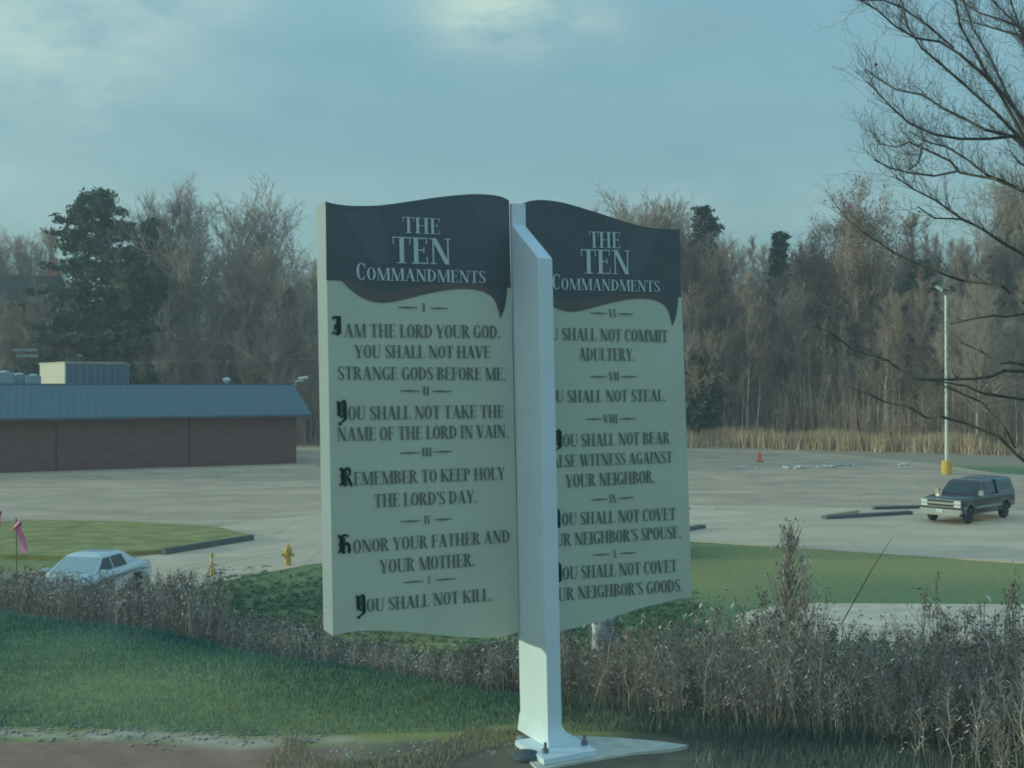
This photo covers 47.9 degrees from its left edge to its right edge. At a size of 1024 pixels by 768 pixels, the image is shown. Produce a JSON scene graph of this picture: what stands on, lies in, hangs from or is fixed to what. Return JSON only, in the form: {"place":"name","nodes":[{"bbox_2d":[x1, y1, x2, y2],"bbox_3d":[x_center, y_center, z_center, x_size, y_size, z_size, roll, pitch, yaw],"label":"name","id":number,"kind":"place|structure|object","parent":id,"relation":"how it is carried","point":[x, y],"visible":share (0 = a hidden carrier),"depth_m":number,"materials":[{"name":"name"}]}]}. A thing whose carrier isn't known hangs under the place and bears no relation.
{"place":"outdoors","nodes":[
{"label":"outdoors","id":0,"kind":"place"},
{"bbox_2d":[0,520,248,560],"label":"lawn","id":1,"kind":"structure","parent":0,"point":[59,540],"depth_m":44.12,"materials":[{"name":"green plant"}]},
{"bbox_2d":[0,384,311,472],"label":"brick building","id":2,"kind":"structure","parent":0,"point":[58,427],"depth_m":81.67,"materials":[{"name":"brown"}]},
{"bbox_2d":[39,362,128,383],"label":"rooftop unit","id":3,"kind":"object","parent":2,"relation":"on","point":[84,372],"visible":0.94,"depth_m":83.57,"materials":[{"name":"grey metal"}]},
{"bbox_2d":[0,465,314,476],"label":"pavement","id":4,"kind":"structure","parent":0,"point":[164,469],"depth_m":79.51,"materials":[{"name":"concrete"}]},
{"bbox_2d":[0,722,517,760],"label":"gravel","id":5,"kind":"structure","parent":0,"point":[145,733],"depth_m":6.54,"materials":[{"name":"gravel"}]},
{"bbox_2d":[0,608,596,735],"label":"lawn grass","id":6,"kind":"structure","parent":0,"point":[123,629],"depth_m":7.56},
{"bbox_2d":[0,320,1023,767],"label":"ground","id":7,"kind":"structure","parent":0,"point":[734,570],"depth_m":7.52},
{"bbox_2d":[0,330,23,371],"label":"bare tree","id":8,"kind":"object","parent":7,"relation":"on","point":[2,366],"visible":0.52,"depth_m":114.91,"materials":[{"name":"grey plant"}]},
{"bbox_2d":[0,292,24,370],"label":"bare tree","id":9,"kind":"object","parent":7,"relation":"on","point":[1,326],"visible":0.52,"depth_m":120.32,"materials":[{"name":"grey plant"}]},
{"bbox_2d":[0,295,36,370],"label":"bare tree","id":10,"kind":"object","parent":7,"relation":"on","point":[12,320],"visible":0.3,"depth_m":126.58,"materials":[{"name":"grey plant"}]},
{"bbox_2d":[12,518,26,617],"bbox_3d":[-4.210,1.637,9.875,0.156,0.976,0.041,0,0,13],"label":"survey stake","id":11,"kind":"object","parent":7,"relation":"on","point":[18,528],"visible":0.91,"depth_m":9.88,"materials":[{"name":"pink wood"}]},
{"bbox_2d":[0,300,43,369],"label":"bare tree","id":12,"kind":"object","parent":7,"relation":"on","point":[26,317],"visible":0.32,"depth_m":119.96,"materials":[{"name":"brown plant"}]},
{"bbox_2d":[12,319,41,373],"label":"bare tree","id":13,"kind":"object","parent":7,"relation":"on","point":[25,347],"visible":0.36,"depth_m":115.61,"materials":[{"name":"brown plant"}]},
{"bbox_2d":[0,225,62,274],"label":"bare tree","id":14,"kind":"object","parent":7,"relation":"on","point":[17,259],"visible":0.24,"depth_m":143.67,"materials":[{"name":"grey plant"}]},
{"bbox_2d":[0,257,67,367],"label":"hill house","id":15,"kind":"structure","parent":7,"relation":"on","point":[11,285],"depth_m":130.20,"materials":[{"name":"grey brick"}]},
{"bbox_2d":[0,225,67,283],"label":"bare tree","id":16,"kind":"object","parent":7,"relation":"on","point":[30,268],"visible":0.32,"depth_m":140.88,"materials":[{"name":"grey plant"}]},
{"bbox_2d":[16,276,68,358],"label":"bare tree","id":17,"kind":"object","parent":7,"relation":"on","point":[41,306],"visible":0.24,"depth_m":125.53,"materials":[{"name":"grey plant"}]},
{"bbox_2d":[21,301,70,362],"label":"bare tree","id":18,"kind":"object","parent":7,"relation":"on","point":[45,322],"visible":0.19,"depth_m":117.00,"materials":[{"name":"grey plant"}]},
{"bbox_2d":[11,307,86,369],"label":"bare tree","id":19,"kind":"object","parent":7,"relation":"on","point":[42,349],"visible":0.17,"depth_m":116.02,"materials":[{"name":"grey plant"}]},
{"bbox_2d":[35,227,66,284],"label":"slender tree","id":20,"kind":"object","parent":7,"relation":"on","point":[50,239],"visible":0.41,"depth_m":139.47,"materials":[{"name":"grey plant"}]},
{"bbox_2d":[7,185,181,383],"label":"pine tree","id":21,"kind":"object","parent":7,"relation":"on","point":[85,209],"visible":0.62,"depth_m":115.39,"materials":[{"name":"green plant"}]},
{"bbox_2d":[88,285,169,382],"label":"bare tree","id":22,"kind":"object","parent":7,"relation":"on","point":[140,331],"visible":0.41,"depth_m":116.33,"materials":[{"name":"brown plant"}]},
{"bbox_2d":[59,178,221,377],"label":"bare tree","id":23,"kind":"object","parent":7,"relation":"on","point":[170,237],"visible":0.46,"depth_m":116.89,"materials":[{"name":"grey plant"}]},
{"bbox_2d":[114,217,192,383],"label":"pine tree","id":24,"kind":"object","parent":7,"relation":"on","point":[159,291],"visible":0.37,"depth_m":116.62,"materials":[{"name":"green plant"}]},
{"bbox_2d":[133,325,189,383],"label":"bare tree","id":25,"kind":"object","parent":7,"relation":"on","point":[165,354],"visible":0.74,"depth_m":114.07,"materials":[{"name":"grey plant"}]},
{"bbox_2d":[97,171,260,382],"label":"bare tree","id":26,"kind":"object","parent":7,"relation":"on","point":[187,215],"visible":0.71,"depth_m":116.98,"materials":[{"name":"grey plant"}]},
{"bbox_2d":[144,318,214,383],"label":"bare tree","id":27,"kind":"object","parent":7,"relation":"on","point":[186,363],"visible":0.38,"depth_m":116.43,"materials":[{"name":"grey plant"}]},
{"bbox_2d":[169,297,207,383],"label":"slender tree","id":28,"kind":"object","parent":7,"relation":"on","point":[183,300],"visible":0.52,"depth_m":117.32,"materials":[{"name":"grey plant"}]},
{"bbox_2d":[196,319,223,383],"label":"slender tree","id":29,"kind":"object","parent":7,"relation":"on","point":[211,323],"visible":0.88,"depth_m":115.34,"materials":[{"name":"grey plant"}]},
{"bbox_2d":[173,293,255,383],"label":"bare tree","id":30,"kind":"object","parent":7,"relation":"on","point":[225,366],"visible":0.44,"depth_m":116.54,"materials":[{"name":"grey plant"}]},
{"bbox_2d":[151,190,311,383],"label":"bare tree","id":31,"kind":"object","parent":7,"relation":"on","point":[227,274],"visible":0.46,"depth_m":117.96,"materials":[{"name":"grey plant"}]},
{"bbox_2d":[232,297,258,383],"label":"slender tree","id":32,"kind":"object","parent":7,"relation":"on","point":[242,369],"visible":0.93,"depth_m":114.59,"materials":[{"name":"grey plant"}]},
{"bbox_2d":[178,170,318,381],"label":"bare tree","id":33,"kind":"object","parent":7,"relation":"on","point":[264,240],"visible":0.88,"depth_m":116.12,"materials":[{"name":"grey plant"}]},
{"bbox_2d":[245,303,316,394],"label":"bare tree","id":34,"kind":"object","parent":7,"relation":"on","point":[271,357],"visible":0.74,"depth_m":114.44,"materials":[{"name":"grey plant"}]},
{"bbox_2d":[279,280,318,435],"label":"bare tree","id":35,"kind":"object","parent":7,"relation":"on","point":[313,317],"visible":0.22,"depth_m":120.08,"materials":[{"name":"grey plant"}]},
{"bbox_2d":[284,323,318,432],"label":"bare tree","id":36,"kind":"object","parent":7,"relation":"on","point":[304,368],"visible":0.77,"depth_m":116.10,"materials":[{"name":"brown plant"}]},
{"bbox_2d":[287,250,318,388],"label":"bare tree","id":37,"kind":"object","parent":7,"relation":"on","point":[314,270],"visible":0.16,"depth_m":131.96,"materials":[{"name":"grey plant"}]},
{"bbox_2d":[262,725,525,767],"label":"straw","id":38,"kind":"object","parent":7,"relation":"on","point":[395,757],"visible":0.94,"depth_m":6.15,"materials":[{"name":"brown plant"}]},
{"bbox_2d":[207,564,708,657],"bbox_3d":[-2.283,5.951,31.603,15.381,0.138,12.986,0,0,0],"label":"ground ivy","id":39,"kind":"object","parent":7,"relation":"on","point":[305,601],"visible":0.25,"depth_m":30.39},
{"bbox_2d":[0,563,1023,767],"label":"dead weeds","id":40,"kind":"object","parent":7,"relation":"on","point":[903,696],"visible":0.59,"depth_m":7.70,"materials":[{"name":"plant"}]},
{"bbox_2d":[591,617,614,652],"bbox_3d":[0.658,1.807,8.304,0.170,0.262,0.142,0,0,0],"label":"post","id":41,"kind":"object","parent":40,"relation":"in","point":[606,637],"visible":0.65,"depth_m":8.28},
{"bbox_2d":[0,344,1023,446],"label":"undergrowth","id":42,"kind":"object","parent":7,"relation":"on","point":[830,417],"visible":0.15,"depth_m":110.15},
{"bbox_2d":[516,735,688,767],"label":"footing","id":43,"kind":"object","parent":7,"relation":"on","point":[609,747],"visible":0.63,"depth_m":6.22,"materials":[{"name":"concrete"}]},
{"bbox_2d":[316,194,691,764],"bbox_3d":[0.126,0.460,6.301,2.276,3.006,0.695,0,0,-26],"label":"book sign","id":44,"kind":"object","parent":43,"relation":"on","point":[466,491],"visible":1,"depth_m":6.29,"materials":[{"name":"metal"}]},
{"bbox_2d":[512,749,536,762],"bbox_3d":[0.074,1.959,6.055,0.152,0.072,0.125,0,0,0],"label":"rock","id":45,"kind":"object","parent":43,"relation":"on","point":[524,755],"visible":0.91,"depth_m":6.02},
{"bbox_2d":[591,180,717,323],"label":"bare tree","id":46,"kind":"object","parent":7,"relation":"on","point":[658,219],"visible":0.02,"depth_m":119.47,"materials":[{"name":"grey plant"}]},
{"bbox_2d":[636,196,712,289],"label":"bare tree","id":47,"kind":"object","parent":7,"relation":"on","point":[688,236],"visible":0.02,"depth_m":124.95,"materials":[{"name":"grey plant"}]},
{"bbox_2d":[684,348,727,434],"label":"pine tree","id":48,"kind":"object","parent":7,"relation":"on","point":[703,412],"visible":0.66,"depth_m":112.53,"materials":[{"name":"green plant"}]},
{"bbox_2d":[682,205,737,397],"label":"pine tree","id":49,"kind":"object","parent":7,"relation":"on","point":[704,213],"visible":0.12,"depth_m":125.29,"materials":[{"name":"green plant"}]},
{"bbox_2d":[676,226,746,384],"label":"bare tree","id":50,"kind":"object","parent":7,"relation":"on","point":[687,271],"visible":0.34,"depth_m":119.20,"materials":[{"name":"brown plant"}]},
{"bbox_2d":[681,276,746,403],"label":"rusty leaved tree","id":51,"kind":"object","parent":7,"relation":"on","point":[705,308],"visible":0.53,"depth_m":114.11,"materials":[{"name":"brown plant"}]},
{"bbox_2d":[682,292,750,417],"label":"bare tree","id":52,"kind":"object","parent":7,"relation":"on","point":[687,350],"visible":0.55,"depth_m":113.63,"materials":[{"name":"grey plant"}]},
{"bbox_2d":[681,228,759,430],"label":"bare tree","id":53,"kind":"object","parent":7,"relation":"on","point":[711,280],"visible":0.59,"depth_m":117.95,"materials":[{"name":"brown plant"}]},
{"bbox_2d":[714,331,738,427],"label":"slender tree","id":54,"kind":"object","parent":7,"relation":"on","point":[725,383],"visible":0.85,"depth_m":113.49,"materials":[{"name":"beige plant"}]},
{"bbox_2d":[730,297,750,427],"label":"slender tree","id":55,"kind":"object","parent":7,"relation":"on","point":[741,310],"visible":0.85,"depth_m":114.31,"materials":[{"name":"beige plant"}]},
{"bbox_2d":[712,299,788,429],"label":"bare tree","id":56,"kind":"object","parent":7,"relation":"on","point":[760,382],"visible":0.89,"depth_m":113.05,"materials":[{"name":"brown plant"}]},
{"bbox_2d":[732,269,768,430],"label":"slender tree","id":57,"kind":"object","parent":7,"relation":"on","point":[751,311],"visible":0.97,"depth_m":112.97,"materials":[{"name":"plant"}]},
{"bbox_2d":[740,235,762,296],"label":"slender tree","id":58,"kind":"object","parent":7,"relation":"on","point":[753,261],"visible":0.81,"depth_m":154.95,"materials":[{"name":"beige plant"}]},
{"bbox_2d":[744,283,773,432],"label":"slender tree","id":59,"kind":"object","parent":7,"relation":"on","point":[760,303],"visible":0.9,"depth_m":113.00,"materials":[{"name":"beige plant"}]},
{"bbox_2d":[728,297,796,424],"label":"bare tree","id":60,"kind":"object","parent":7,"relation":"on","point":[748,363],"visible":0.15,"depth_m":117.52,"materials":[{"name":"grey plant"}]},
{"bbox_2d":[740,239,794,314],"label":"bare tree","id":61,"kind":"object","parent":7,"relation":"on","point":[763,260],"visible":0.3,"depth_m":155.71,"materials":[{"name":"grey plant"}]},
{"bbox_2d":[732,270,813,406],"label":"bare tree","id":62,"kind":"object","parent":7,"relation":"on","point":[775,282],"visible":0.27,"depth_m":123.42,"materials":[{"name":"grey plant"}]},
{"bbox_2d":[762,230,792,389],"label":"pine tree","id":63,"kind":"object","parent":7,"relation":"on","point":[780,238],"visible":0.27,"depth_m":127.46,"materials":[{"name":"green plant"}]},
{"bbox_2d":[739,281,839,434],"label":"bare tree","id":64,"kind":"object","parent":7,"relation":"on","point":[788,361],"visible":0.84,"depth_m":114.23,"materials":[{"name":"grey plant"}]},
{"bbox_2d":[763,513,820,685],"bbox_3d":[2.560,2.516,10.462,0.627,2.696,0.521,0,0,-25],"label":"tall weed","id":65,"kind":"object","parent":7,"relation":"on","point":[788,562],"visible":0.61,"depth_m":10.43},
{"bbox_2d":[790,541,821,717],"bbox_3d":[2.649,2.600,10.354,0.393,2.411,0.401,0,0,-44],"label":"tall weed","id":66,"kind":"object","parent":7,"relation":"on","point":[803,587],"visible":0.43,"depth_m":10.29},
{"bbox_2d":[750,219,875,399],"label":"rusty leaved tree","id":67,"kind":"object","parent":7,"relation":"on","point":[809,261],"visible":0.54,"depth_m":119.84,"materials":[{"name":"brown plant"}]},
{"bbox_2d":[778,298,848,408],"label":"bare tree","id":68,"kind":"object","parent":7,"relation":"on","point":[818,366],"visible":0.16,"depth_m":119.61,"materials":[{"name":"brown plant"}]},
{"bbox_2d":[814,319,835,422],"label":"slender tree","id":69,"kind":"object","parent":7,"relation":"on","point":[824,359],"visible":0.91,"depth_m":112.17,"materials":[{"name":"beige plant"}]},
{"bbox_2d":[826,276,871,421],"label":"slender tree","id":70,"kind":"object","parent":7,"relation":"on","point":[838,329],"visible":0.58,"depth_m":116.39,"materials":[{"name":"brown plant"}]},
{"bbox_2d":[686,423,1023,455],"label":"dry reeds","id":71,"kind":"object","parent":7,"relation":"on","point":[742,437],"visible":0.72,"depth_m":104.59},
{"bbox_2d":[770,167,946,418],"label":"rusty leaved tree","id":72,"kind":"object","parent":7,"relation":"on","point":[847,255],"visible":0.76,"depth_m":116.24,"materials":[{"name":"brown plant"}]},
{"bbox_2d":[830,308,912,433],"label":"bare tree","id":73,"kind":"object","parent":7,"relation":"on","point":[868,336],"visible":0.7,"depth_m":112.47,"materials":[{"name":"brown plant"}]},
{"bbox_2d":[858,278,904,393],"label":"bare tree","id":74,"kind":"object","parent":7,"relation":"on","point":[889,316],"visible":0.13,"depth_m":118.84,"materials":[{"name":"brown plant"}]},
{"bbox_2d":[864,275,905,388],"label":"slender tree","id":75,"kind":"object","parent":7,"relation":"on","point":[878,283],"visible":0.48,"depth_m":115.21,"materials":[{"name":"brown plant"}]},
{"bbox_2d":[873,295,903,436],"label":"slender tree","id":76,"kind":"object","parent":7,"relation":"on","point":[888,343],"visible":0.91,"depth_m":108.53,"materials":[{"name":"beige plant"}]},
{"bbox_2d":[855,284,928,436],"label":"bare tree","id":77,"kind":"object","parent":7,"relation":"on","point":[897,320],"visible":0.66,"depth_m":109.88,"materials":[{"name":"brown plant"}]},
{"bbox_2d":[772,0,1023,472],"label":"oak tree","id":78,"kind":"object","parent":7,"relation":"on","point":[1005,96],"visible":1,"depth_m":14.98,"materials":[{"name":"brown plant"}]},
{"bbox_2d":[885,210,937,315],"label":"slender tree","id":79,"kind":"object","parent":7,"relation":"on","point":[912,224],"visible":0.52,"depth_m":120.85,"materials":[{"name":"brown plant"}]},
{"bbox_2d":[877,288,954,434],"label":"bare tree","id":80,"kind":"object","parent":7,"relation":"on","point":[925,329],"visible":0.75,"depth_m":108.64,"materials":[{"name":"brown plant"}]},
{"bbox_2d":[904,261,936,430],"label":"slender tree","id":81,"kind":"object","parent":7,"relation":"on","point":[920,276],"visible":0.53,"depth_m":112.66,"materials":[{"name":"beige plant"}]},
{"bbox_2d":[897,258,944,407],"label":"pine tree","id":82,"kind":"object","parent":7,"relation":"on","point":[911,276],"visible":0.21,"depth_m":114.37,"materials":[{"name":"brown plant"}]},
{"bbox_2d":[904,264,962,371],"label":"bare tree","id":83,"kind":"object","parent":7,"relation":"on","point":[938,292],"visible":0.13,"depth_m":118.27,"materials":[{"name":"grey plant"}]},
{"bbox_2d":[929,295,966,436],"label":"slender tree","id":84,"kind":"object","parent":7,"relation":"on","point":[953,302],"visible":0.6,"depth_m":104.05,"materials":[{"name":"brown plant"}]},
{"bbox_2d":[914,279,999,432],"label":"bare tree","id":85,"kind":"object","parent":7,"relation":"on","point":[940,330],"visible":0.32,"depth_m":108.53,"materials":[{"name":"brown plant"}]},
{"bbox_2d":[939,241,974,325],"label":"bare tree","id":86,"kind":"object","parent":7,"relation":"on","point":[959,264],"visible":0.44,"depth_m":137.62,"materials":[{"name":"brown plant"}]},
{"bbox_2d":[943,233,979,327],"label":"bare tree","id":87,"kind":"object","parent":7,"relation":"on","point":[962,245],"visible":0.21,"depth_m":151.90,"materials":[{"name":"brown plant"}]},
{"bbox_2d":[953,271,979,426],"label":"slender tree","id":88,"kind":"object","parent":7,"relation":"on","point":[970,287],"visible":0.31,"depth_m":105.94,"materials":[{"name":"beige plant"}]},
{"bbox_2d":[957,258,976,318],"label":"slender tree","id":89,"kind":"object","parent":7,"relation":"on","point":[962,292],"visible":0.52,"depth_m":129.32,"materials":[{"name":"beige plant"}]},
{"bbox_2d":[924,263,1023,441],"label":"bare tree","id":90,"kind":"object","parent":7,"relation":"on","point":[986,329],"visible":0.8,"depth_m":100.42,"materials":[{"name":"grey plant"}]},
{"bbox_2d":[955,339,1011,439],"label":"bare tree","id":91,"kind":"object","parent":7,"relation":"on","point":[994,400],"visible":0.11,"depth_m":105.88,"materials":[{"name":"brown plant"}]},
{"bbox_2d":[957,162,1023,342],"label":"bare tree","id":92,"kind":"object","parent":7,"relation":"on","point":[1012,220],"visible":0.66,"depth_m":126.75,"materials":[{"name":"brown plant"}]},
{"bbox_2d":[965,274,1018,404],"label":"bare tree","id":93,"kind":"object","parent":7,"relation":"on","point":[993,325],"visible":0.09,"depth_m":113.36,"materials":[{"name":"brown plant"}]},
{"bbox_2d":[990,325,1023,430],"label":"bare tree","id":94,"kind":"object","parent":7,"relation":"on","point":[1021,360],"visible":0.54,"depth_m":101.07,"materials":[{"name":"brown plant"}]},
{"bbox_2d":[1000,559,1022,714],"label":"tall weed","id":95,"kind":"object","parent":7,"relation":"on","point":[1014,583],"visible":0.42,"depth_m":9.47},
{"bbox_2d":[1003,322,1023,444],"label":"slender tree","id":96,"kind":"object","parent":7,"relation":"on","point":[1013,360],"visible":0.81,"depth_m":100.25,"materials":[{"name":"beige plant"}]},
{"bbox_2d":[1005,270,1023,441],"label":"slender tree","id":97,"kind":"object","parent":7,"relation":"on","point":[1020,296],"visible":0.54,"depth_m":104.03,"materials":[{"name":"beige plant"}]},
{"bbox_2d":[0,447,1023,556],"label":"parking lot","id":98,"kind":"structure","parent":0,"point":[213,498],"depth_m":66.01,"materials":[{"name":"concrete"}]},
{"bbox_2d":[935,285,955,473],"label":"lamp post","id":99,"kind":"object","parent":98,"relation":"on","point":[946,465],"visible":0.95,"depth_m":76.51,"materials":[{"name":"white"}]},
{"bbox_2d":[920,475,1014,523],"bbox_3d":[20.172,5.072,50.920,5.216,1.786,2.204,0,0,-42],"label":"station wagon","id":100,"kind":"object","parent":98,"relation":"on","point":[966,498],"visible":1,"depth_m":50.18,"materials":[{"name":"black metal"}]},
{"bbox_2d":[0,505,1023,617],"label":"driveway","id":101,"kind":"structure","parent":0,"point":[993,536],"depth_m":45.10,"materials":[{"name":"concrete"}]},
{"bbox_2d":[35,549,151,607],"bbox_3d":[-11.653,5.308,31.790,1.890,1.314,4.194,0,0,10],"label":"white car","id":102,"kind":"object","parent":101,"relation":"on","point":[87,563],"visible":0.32,"depth_m":31.46,"materials":[{"name":"white paint"}]},
{"bbox_2d":[161,534,253,554],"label":"kerb","id":103,"kind":"structure","parent":101,"relation":"on","point":[202,545],"depth_m":41.93,"materials":[{"name":"concrete"}]},
{"bbox_2d":[821,511,912,518],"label":"kerb","id":104,"kind":"structure","parent":101,"relation":"on","point":[858,515],"depth_m":51.77,"materials":[{"name":"concrete"}]},
{"bbox_2d":[0,0,1023,320],"label":"sky","id":105,"kind":"structure","parent":0,"point":[735,106],"materials":[{"name":"blue"}]},
{"bbox_2d":[519,683,1023,767],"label":"verge grass","id":106,"kind":"structure","parent":0,"point":[599,706],"depth_m":6.39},
{"bbox_2d":[736,603,1023,645],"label":"footpath","id":107,"kind":"structure","parent":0,"point":[874,611],"depth_m":29.58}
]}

